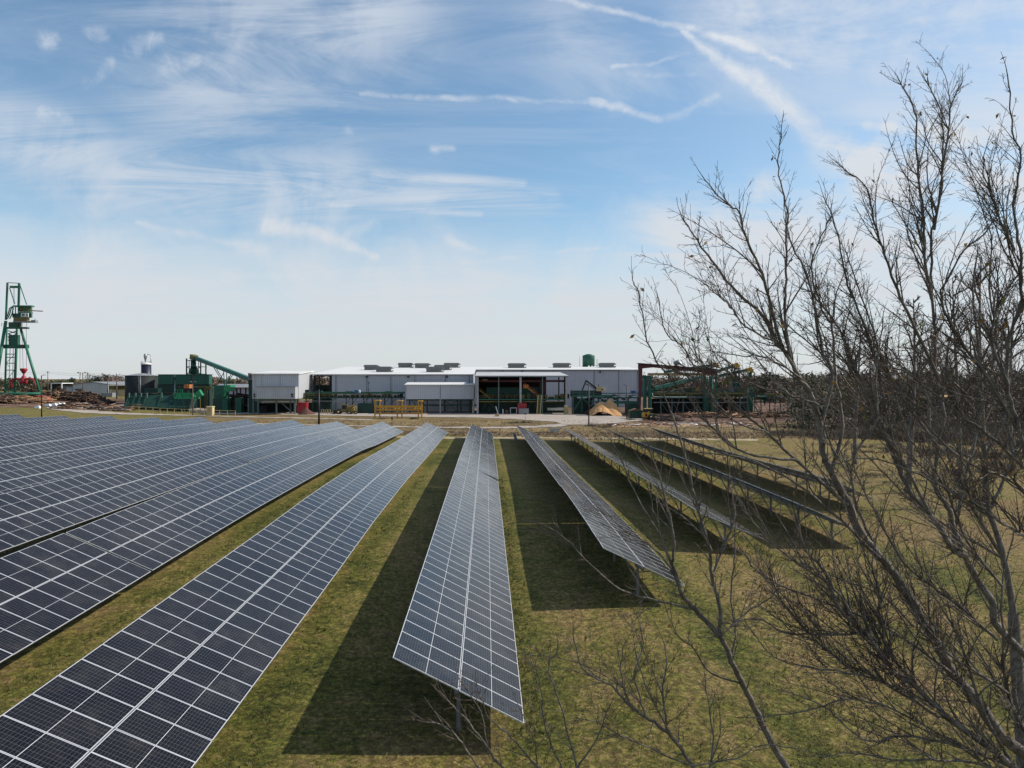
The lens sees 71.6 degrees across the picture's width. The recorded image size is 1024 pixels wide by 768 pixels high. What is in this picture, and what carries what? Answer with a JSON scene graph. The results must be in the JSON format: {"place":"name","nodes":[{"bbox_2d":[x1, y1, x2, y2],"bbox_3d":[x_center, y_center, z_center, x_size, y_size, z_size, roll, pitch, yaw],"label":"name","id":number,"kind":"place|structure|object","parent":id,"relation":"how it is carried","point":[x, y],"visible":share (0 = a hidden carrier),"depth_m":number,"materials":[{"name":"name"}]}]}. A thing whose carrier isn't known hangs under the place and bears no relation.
{"place":"outdoors","nodes":[
{"label":"outdoors","id":0,"kind":"place"},
{"bbox_2d":[83,374,107,381],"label":"tree","id":1,"kind":"object","parent":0,"point":[98,378],"visible":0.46,"depth_m":409.38,"materials":[{"name":"green plant"}]},
{"bbox_2d":[47,407,372,419],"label":"gravel path","id":2,"kind":"structure","parent":0,"point":[91,411],"depth_m":222.76,"materials":[{"name":"grey gravel"}]},
{"bbox_2d":[91,404,641,424],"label":"gravel road","id":3,"kind":"structure","parent":0,"point":[569,418],"depth_m":221.21,"materials":[{"name":"grey gravel"}]},
{"bbox_2d":[222,398,230,412],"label":"bark bin","id":4,"kind":"object","parent":3,"relation":"on","point":[225,403],"visible":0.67,"depth_m":236.79,"materials":[{"name":"green metal"}]},
{"bbox_2d":[235,398,243,412],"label":"waste bin","id":5,"kind":"object","parent":3,"relation":"on","point":[239,405],"visible":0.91,"depth_m":238.93,"materials":[{"name":"green metal"}]},
{"bbox_2d":[297,398,308,413],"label":"scrap container","id":6,"kind":"object","parent":3,"relation":"on","point":[301,406],"visible":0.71,"depth_m":233.73,"materials":[{"name":"red metal"}]},
{"bbox_2d":[298,408,314,414],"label":"clay heap","id":7,"kind":"object","parent":3,"relation":"on","point":[304,411],"visible":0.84,"depth_m":227.47,"materials":[{"name":"brown soil"}]},
{"bbox_2d":[332,404,354,413],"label":"wheel loader","id":8,"kind":"object","parent":3,"relation":"on","point":[344,408],"visible":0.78,"depth_m":230.49,"materials":[{"name":"yellow paint"}]},
{"bbox_2d":[358,403,373,412],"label":"skip","id":9,"kind":"object","parent":3,"relation":"on","point":[365,407],"visible":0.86,"depth_m":235.45,"materials":[{"name":"green paint"}]},
{"bbox_2d":[517,403,528,413],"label":"machine cabin","id":10,"kind":"object","parent":3,"relation":"on","point":[522,408],"visible":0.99,"depth_m":229.16,"materials":[{"name":"red metal"}]},
{"bbox_2d":[257,423,566,427],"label":"path","id":11,"kind":"structure","parent":0,"point":[553,425],"depth_m":171.00,"materials":[{"name":"beige gravel"}]},
{"bbox_2d":[0,379,1023,767],"bbox_3d":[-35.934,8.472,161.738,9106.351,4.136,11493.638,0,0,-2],"label":"ground","id":12,"kind":"structure","parent":0,"point":[524,475],"depth_m":30.69,"materials":[{"name":"green plant"}]},
{"bbox_2d":[0,414,24,418],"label":"solar array","id":13,"kind":"object","parent":12,"relation":"on","point":[10,416],"visible":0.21,"depth_m":124.86,"materials":[{"name":"blue glass"}]},
{"bbox_2d":[0,416,70,422],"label":"solar array","id":14,"kind":"object","parent":12,"relation":"on","point":[11,420],"visible":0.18,"depth_m":117.95,"materials":[{"name":"blue glass"}]},
{"bbox_2d":[0,416,118,428],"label":"solar array","id":15,"kind":"object","parent":12,"relation":"on","point":[52,422],"visible":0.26,"depth_m":110.59,"materials":[{"name":"blue glass"}]},
{"bbox_2d":[51,383,72,390],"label":"open frame shed","id":16,"kind":"structure","parent":12,"relation":"on","point":[61,385],"depth_m":343.35,"materials":[{"name":"white paint"}]},
{"bbox_2d":[45,386,82,400],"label":"log pile","id":17,"kind":"object","parent":12,"relation":"on","point":[59,394],"visible":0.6,"depth_m":268.22,"materials":[{"name":"brown plant"}]},
{"bbox_2d":[0,417,163,436],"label":"solar array","id":18,"kind":"object","parent":12,"relation":"on","point":[19,430],"visible":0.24,"depth_m":99.54,"materials":[{"name":"blue glass"}]},
{"bbox_2d":[48,402,144,411],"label":"scattered logs","id":19,"kind":"object","parent":12,"relation":"on","point":[98,407],"visible":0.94,"depth_m":234.94,"materials":[{"name":"brown wood"}]},
{"bbox_2d":[73,381,124,394],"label":"warehouse","id":20,"kind":"structure","parent":12,"relation":"on","point":[97,387],"depth_m":338.13,"materials":[{"name":"white metal"}]},
{"bbox_2d":[0,417,212,447],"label":"solar array","id":21,"kind":"object","parent":12,"relation":"on","point":[30,438],"visible":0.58,"depth_m":91.86,"materials":[{"name":"blue glass"}]},
{"bbox_2d":[100,373,123,381],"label":"tree","id":22,"kind":"object","parent":12,"relation":"on","point":[113,378],"visible":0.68,"depth_m":415.20,"materials":[{"name":"plant"}]},
{"bbox_2d":[109,385,124,395],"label":"cream building","id":23,"kind":"structure","parent":12,"relation":"on","point":[120,390],"depth_m":323.88,"materials":[{"name":"white paint"}]},
{"bbox_2d":[0,419,258,464],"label":"solar array","id":24,"kind":"object","parent":12,"relation":"on","point":[14,454],"visible":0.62,"depth_m":77.51,"materials":[{"name":"blue glass"}]},
{"bbox_2d":[0,420,304,493],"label":"solar array","id":25,"kind":"object","parent":12,"relation":"on","point":[15,476],"visible":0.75,"depth_m":62.90,"materials":[{"name":"blue glass"}]},
{"bbox_2d":[124,393,196,408],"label":"log deck","id":26,"kind":"structure","parent":12,"relation":"on","point":[158,400],"depth_m":245.03,"materials":[{"name":"green paint"}]},
{"bbox_2d":[0,421,355,552],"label":"solar array","id":27,"kind":"object","parent":12,"relation":"on","point":[28,514],"visible":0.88,"depth_m":49.31,"materials":[{"name":"blue glass"}]},
{"bbox_2d":[131,406,235,415],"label":"ramp railing","id":28,"kind":"object","parent":12,"relation":"on","point":[152,410],"visible":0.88,"depth_m":225.17,"materials":[{"name":"metal"}]},
{"bbox_2d":[174,384,210,411],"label":"debarker","id":29,"kind":"object","parent":12,"relation":"on","point":[188,395],"visible":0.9,"depth_m":240.20,"materials":[{"name":"green paint"}]},
{"bbox_2d":[0,422,402,662],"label":"solar array","id":30,"kind":"object","parent":12,"relation":"on","point":[85,580],"visible":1,"depth_m":34.16,"materials":[{"name":"blue glass"}]},
{"bbox_2d":[206,406,214,415],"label":"electric cabinet","id":31,"kind":"object","parent":12,"relation":"on","point":[209,410],"visible":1,"depth_m":218.87,"materials":[{"name":"beige metal"}]},
{"bbox_2d":[0,423,447,767],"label":"solar array","id":32,"kind":"object","parent":12,"relation":"on","point":[170,681],"visible":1,"depth_m":21.81,"materials":[{"name":"blue glass"}]},
{"bbox_2d":[213,385,234,411],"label":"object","id":33,"kind":"structure","parent":12,"relation":"on","point":[221,392],"depth_m":239.79,"materials":[{"name":"green paint"}]},
{"bbox_2d":[318,390,319,423],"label":"lamp post","id":34,"kind":"object","parent":12,"relation":"on","point":[318,406],"visible":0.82,"depth_m":170.35,"materials":[{"name":"black metal"}]},
{"bbox_2d":[374,400,422,417],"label":"steel rack","id":35,"kind":"object","parent":12,"relation":"on","point":[401,406],"visible":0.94,"depth_m":207.73,"materials":[{"name":"yellow metal"}]},
{"bbox_2d":[0,398,801,424],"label":"dirt yard","id":36,"kind":"structure","parent":12,"relation":"on","point":[622,409],"depth_m":238.85,"materials":[{"name":"brown soil"}]},
{"bbox_2d":[0,394,31,403],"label":"log pile","id":37,"kind":"object","parent":36,"relation":"on","point":[8,399],"visible":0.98,"depth_m":242.38,"materials":[{"name":"brown plant"}]},
{"bbox_2d":[0,282,42,394],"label":"log crane","id":38,"kind":"object","parent":36,"relation":"on","point":[23,315],"visible":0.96,"depth_m":291.87,"materials":[{"name":"green paint"}]},
{"bbox_2d":[13,387,47,395],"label":"log pile","id":39,"kind":"object","parent":36,"relation":"on","point":[44,393],"visible":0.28,"depth_m":295.67,"materials":[{"name":"brown plant"}]},
{"bbox_2d":[2,393,59,403],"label":"log pile","id":40,"kind":"object","parent":36,"relation":"on","point":[45,399],"visible":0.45,"depth_m":248.06,"materials":[{"name":"brown wood"}]},
{"bbox_2d":[69,390,115,403],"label":"log pile","id":41,"kind":"object","parent":36,"relation":"on","point":[89,397],"visible":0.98,"depth_m":258.48,"materials":[{"name":"brown wood"}]},
{"bbox_2d":[124,373,161,401],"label":"storage tank","id":42,"kind":"object","parent":36,"relation":"on","point":[141,383],"visible":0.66,"depth_m":262.06,"materials":[{"name":"metal"}]},
{"bbox_2d":[141,354,151,373],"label":"silo","id":43,"kind":"object","parent":36,"relation":"on","point":[146,367],"visible":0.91,"depth_m":278.85,"materials":[{"name":"white metal"}]},
{"bbox_2d":[158,374,175,394],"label":"drying kiln","id":44,"kind":"object","parent":36,"relation":"on","point":[166,383],"visible":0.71,"depth_m":263.77,"materials":[{"name":"green metal"}]},
{"bbox_2d":[176,374,192,392],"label":"drying kiln","id":45,"kind":"object","parent":36,"relation":"on","point":[182,380],"visible":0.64,"depth_m":263.84,"materials":[{"name":"green metal"}]},
{"bbox_2d":[186,358,206,373],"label":"steel tower","id":46,"kind":"structure","parent":36,"relation":"on","point":[193,369],"depth_m":271.72,"materials":[{"name":"metal"}]},
{"bbox_2d":[193,374,212,407],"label":"drying kiln","id":47,"kind":"object","parent":36,"relation":"on","point":[202,381],"visible":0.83,"depth_m":264.83,"materials":[{"name":"green metal"}]},
{"bbox_2d":[189,354,247,384],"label":"conveyor boom","id":48,"kind":"object","parent":36,"relation":"on","point":[219,367],"visible":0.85,"depth_m":258.35,"materials":[{"name":"teal paint"}]},
{"bbox_2d":[212,384,247,397],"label":"long shed","id":49,"kind":"structure","parent":36,"relation":"on","point":[241,388],"depth_m":326.77,"materials":[{"name":"white metal"}]},
{"bbox_2d":[248,373,261,412],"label":"transfer tower","id":50,"kind":"structure","parent":36,"relation":"on","point":[250,392],"depth_m":240.02,"materials":[{"name":"metal"}]},
{"bbox_2d":[248,371,313,413],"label":"raised building","id":51,"kind":"structure","parent":36,"relation":"on","point":[290,386],"depth_m":232.33,"materials":[{"name":"white metal"}]},
{"bbox_2d":[303,390,404,412],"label":"log conveyor","id":52,"kind":"object","parent":36,"relation":"on","point":[313,406],"visible":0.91,"depth_m":239.04,"materials":[{"name":"green metal"}]},
{"bbox_2d":[404,382,475,412],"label":"raised shed","id":53,"kind":"structure","parent":36,"relation":"on","point":[442,391],"depth_m":235.49,"materials":[{"name":"white metal"}]},
{"bbox_2d":[310,367,637,411],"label":"mill hall","id":54,"kind":"structure","parent":36,"relation":"on","point":[610,380],"depth_m":259.39,"materials":[{"name":"white metal"}]},
{"bbox_2d":[375,366,393,371],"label":"roof vent","id":55,"kind":"object","parent":54,"relation":"on","point":[382,369],"visible":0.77,"depth_m":263.36,"materials":[{"name":"grey metal"}]},
{"bbox_2d":[398,363,413,367],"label":"roof vent","id":56,"kind":"object","parent":54,"relation":"on","point":[404,365],"visible":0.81,"depth_m":301.45,"materials":[{"name":"grey metal"}]},
{"bbox_2d":[414,363,430,367],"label":"roof vent","id":57,"kind":"object","parent":54,"relation":"on","point":[421,365],"visible":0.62,"depth_m":297.70,"materials":[{"name":"grey metal"}]},
{"bbox_2d":[426,367,444,371],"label":"roof vent","id":58,"kind":"object","parent":54,"relation":"on","point":[433,369],"visible":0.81,"depth_m":263.03,"materials":[{"name":"grey metal"}]},
{"bbox_2d":[507,363,526,367],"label":"roof vent","id":59,"kind":"object","parent":54,"relation":"on","point":[515,365],"visible":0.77,"depth_m":300.12,"materials":[{"name":"grey metal"}]},
{"bbox_2d":[552,363,570,367],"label":"roof vent","id":60,"kind":"object","parent":54,"relation":"on","point":[560,365],"visible":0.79,"depth_m":303.83,"materials":[{"name":"grey metal"}]},
{"bbox_2d":[582,354,598,366],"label":"roof tank","id":61,"kind":"object","parent":54,"relation":"on","point":[588,360],"visible":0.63,"depth_m":329.11,"materials":[{"name":"green metal"}]},
{"bbox_2d":[598,363,615,367],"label":"roof vent","id":62,"kind":"object","parent":54,"relation":"on","point":[606,365],"visible":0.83,"depth_m":306.56,"materials":[{"name":"grey metal"}]},
{"bbox_2d":[475,372,568,413],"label":"open shed","id":63,"kind":"structure","parent":36,"relation":"on","point":[500,391],"depth_m":238.27,"materials":[{"name":"grey paint"}]},
{"bbox_2d":[570,390,638,413],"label":"sorting deck","id":64,"kind":"structure","parent":36,"relation":"on","point":[579,405],"depth_m":229.20,"materials":[{"name":"green paint"}]},
{"bbox_2d":[582,380,604,394],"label":"boom loader","id":65,"kind":"object","parent":64,"relation":"on","point":[598,389],"visible":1,"depth_m":228.69,"materials":[{"name":"beige metal"}]},
{"bbox_2d":[587,399,621,415],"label":"sawdust heap","id":66,"kind":"object","parent":36,"relation":"on","point":[609,406],"visible":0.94,"depth_m":221.17,"materials":[{"name":"beige wood"}]},
{"bbox_2d":[628,408,643,418],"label":"dump trailer","id":67,"kind":"object","parent":36,"relation":"on","point":[634,413],"visible":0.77,"depth_m":205.53,"materials":[{"name":"green paint"}]},
{"bbox_2d":[642,376,650,413],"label":"gantry columns","id":68,"kind":"structure","parent":36,"relation":"on","point":[645,391],"depth_m":229.69,"materials":[{"name":"green metal"}]},
{"bbox_2d":[642,408,657,419],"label":"yellow loader","id":69,"kind":"object","parent":36,"relation":"on","point":[646,414],"visible":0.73,"depth_m":199.43,"materials":[{"name":"paint"}]},
{"bbox_2d":[650,415,687,421],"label":"branch debris","id":70,"kind":"object","parent":36,"relation":"on","point":[668,418],"visible":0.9,"depth_m":194.23,"materials":[{"name":"brown plant"}]},
{"bbox_2d":[636,363,717,411],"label":"portal frame","id":71,"kind":"object","parent":36,"relation":"on","point":[641,366],"visible":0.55,"depth_m":226.00,"materials":[{"name":"red metal"}]},
{"bbox_2d":[641,376,746,413],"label":"debarking line","id":72,"kind":"object","parent":36,"relation":"on","point":[660,405],"visible":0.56,"depth_m":236.97,"materials":[{"name":"green paint"}]},
{"bbox_2d":[702,377,706,411],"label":"dust column","id":73,"kind":"structure","parent":36,"relation":"on","point":[704,404],"depth_m":231.83,"materials":[{"name":"green metal"}]},
{"bbox_2d":[709,376,712,411],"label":"dust column","id":74,"kind":"structure","parent":36,"relation":"on","point":[710,406],"depth_m":232.07,"materials":[{"name":"green metal"}]},
{"bbox_2d":[669,411,789,417],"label":"scattered logs","id":75,"kind":"object","parent":36,"relation":"on","point":[755,414],"visible":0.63,"depth_m":210.99,"materials":[{"name":"brown wood"}]},
{"bbox_2d":[721,368,739,397],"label":"transfer station","id":76,"kind":"object","parent":36,"relation":"on","point":[724,382],"visible":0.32,"depth_m":240.90,"materials":[{"name":"green paint"}]},
{"bbox_2d":[719,367,753,397],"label":"conveyor boom","id":77,"kind":"object","parent":36,"relation":"on","point":[747,369],"visible":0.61,"depth_m":242.43,"materials":[{"name":"teal paint"}]},
{"bbox_2d":[742,372,758,412],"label":"hopper tower","id":78,"kind":"structure","parent":36,"relation":"on","point":[750,404],"depth_m":241.16,"materials":[{"name":"green metal"}]},
{"bbox_2d":[755,393,781,411],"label":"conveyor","id":79,"kind":"object","parent":36,"relation":"on","point":[765,397],"visible":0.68,"depth_m":240.74,"materials":[{"name":"green metal"}]},
{"bbox_2d":[393,424,523,730],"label":"solar array","id":80,"kind":"object","parent":12,"relation":"on","point":[460,608],"visible":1,"depth_m":28.27,"materials":[{"name":"blue glass"}]},
{"bbox_2d":[0,366,1023,430],"bbox_3d":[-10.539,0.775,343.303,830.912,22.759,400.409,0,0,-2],"label":"woodland","id":81,"kind":"object","parent":12,"relation":"on","point":[799,406],"visible":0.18,"depth_m":200.95,"materials":[{"name":"green plant"}]},
{"bbox_2d":[406,629,631,767],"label":"bare bush","id":82,"kind":"object","parent":12,"relation":"on","point":[517,743],"visible":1,"depth_m":7.67,"materials":[{"name":"brown plant"}]},
{"bbox_2d":[215,419,857,439],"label":"dry weeds","id":83,"kind":"object","parent":12,"relation":"on","point":[587,434],"visible":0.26,"depth_m":149.08,"materials":[{"name":"brown plant"}]},
{"bbox_2d":[392,436,758,440],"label":"footpath","id":84,"kind":"structure","parent":12,"relation":"on","point":[520,437],"depth_m":133.52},
{"bbox_2d":[516,425,684,594],"bbox_3d":[4.400,8.928,82.024,3.896,3.620,97.919,0,0,-2],"label":"solar array","id":85,"kind":"object","parent":12,"relation":"on","point":[578,490],"visible":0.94,"depth_m":43.99,"materials":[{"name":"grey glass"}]},
{"bbox_2d":[518,371,801,767],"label":"bare tree","id":86,"kind":"object","parent":12,"relation":"on","point":[718,632],"visible":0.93,"depth_m":9.09,"materials":[{"name":"grey plant"}]},
{"bbox_2d":[560,426,759,547],"bbox_3d":[12.326,9.334,88.307,3.936,3.135,87.006,0,0,-2],"label":"solar array","id":87,"kind":"object","parent":12,"relation":"on","point":[715,516],"visible":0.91,"depth_m":61.57,"materials":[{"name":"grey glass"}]},
{"bbox_2d":[512,600,832,767],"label":"bare sapling","id":88,"kind":"object","parent":12,"relation":"on","point":[670,735],"visible":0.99,"depth_m":8.21,"materials":[{"name":"brown plant"}]},
{"bbox_2d":[607,422,754,426],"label":"branch debris","id":89,"kind":"object","parent":12,"relation":"on","point":[646,424],"visible":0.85,"depth_m":173.47,"materials":[{"name":"brown wood"}]},
{"bbox_2d":[607,429,852,544],"bbox_3d":[20.445,9.631,89.456,3.878,3.301,84.230,0,0,-2],"label":"solar array","id":90,"kind":"object","parent":12,"relation":"on","point":[784,500],"visible":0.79,"depth_m":64.11,"materials":[{"name":"blue glass"}]},
{"bbox_2d":[650,427,877,500],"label":"solar array","id":91,"kind":"object","parent":12,"relation":"on","point":[789,472],"visible":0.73,"depth_m":78.86,"materials":[{"name":"blue glass"}]},
{"bbox_2d":[621,110,1023,759],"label":"bare tree","id":92,"kind":"object","parent":12,"relation":"on","point":[773,334],"visible":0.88,"depth_m":8.82,"materials":[{"name":"brown plant"}]},
{"bbox_2d":[815,320,886,463],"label":"bare tree","id":93,"kind":"object","parent":12,"relation":"on","point":[856,403],"visible":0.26,"depth_m":96.64,"materials":[{"name":"brown plant"}]},
{"bbox_2d":[707,376,1023,767],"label":"bare tree","id":94,"kind":"object","parent":12,"relation":"on","point":[885,655],"visible":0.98,"depth_m":8.60,"materials":[{"name":"brown plant"}]},
{"bbox_2d":[762,35,1023,657],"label":"bare tree","id":95,"kind":"object","parent":12,"relation":"on","point":[853,372],"visible":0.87,"depth_m":10.61,"materials":[{"name":"brown plant"}]},
{"bbox_2d":[765,411,1023,481],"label":"undergrowth","id":96,"kind":"object","parent":12,"relation":"on","point":[863,434],"visible":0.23,"depth_m":136.36,"materials":[{"name":"brown plant"}]},
{"bbox_2d":[862,340,930,451],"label":"bare tree","id":97,"kind":"object","parent":12,"relation":"on","point":[886,445],"visible":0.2,"depth_m":112.08,"materials":[{"name":"grey plant"}]},
{"bbox_2d":[859,295,951,492],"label":"bare tree","id":98,"kind":"object","parent":12,"relation":"on","point":[914,371],"visible":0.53,"depth_m":71.29,"materials":[{"name":"brown plant"}]},
{"bbox_2d":[809,53,1023,537],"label":"bare tree","id":99,"kind":"object","parent":12,"relation":"on","point":[991,333],"visible":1,"depth_m":8.31,"materials":[{"name":"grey plant"}]},
{"bbox_2d":[821,247,1023,767],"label":"bare tree","id":100,"kind":"object","parent":12,"relation":"on","point":[1014,653],"visible":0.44,"depth_m":16.26,"materials":[{"name":"brown plant"}]},
{"bbox_2d":[911,338,966,441],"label":"bare tree","id":101,"kind":"object","parent":12,"relation":"on","point":[928,417],"visible":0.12,"depth_m":127.62,"materials":[{"name":"brown plant"}]},
{"bbox_2d":[874,256,1023,505],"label":"bare tree","id":102,"kind":"object","parent":12,"relation":"on","point":[1020,318],"visible":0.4,"depth_m":63.41,"materials":[{"name":"brown plant"}]},
{"bbox_2d":[883,273,1023,476],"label":"bare tree","id":103,"kind":"object","parent":12,"relation":"on","point":[952,301],"visible":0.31,"depth_m":81.78,"materials":[{"name":"brown plant"}]},
{"bbox_2d":[982,299,1023,468],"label":"bare tree","id":104,"kind":"object","parent":12,"relation":"on","point":[1011,353],"visible":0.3,"depth_m":90.15,"materials":[{"name":"brown plant"}]},
{"bbox_2d":[0,0,1023,379],"label":"sky","id":105,"kind":"structure","parent":0,"point":[244,187],"materials":[{"name":"blue"}]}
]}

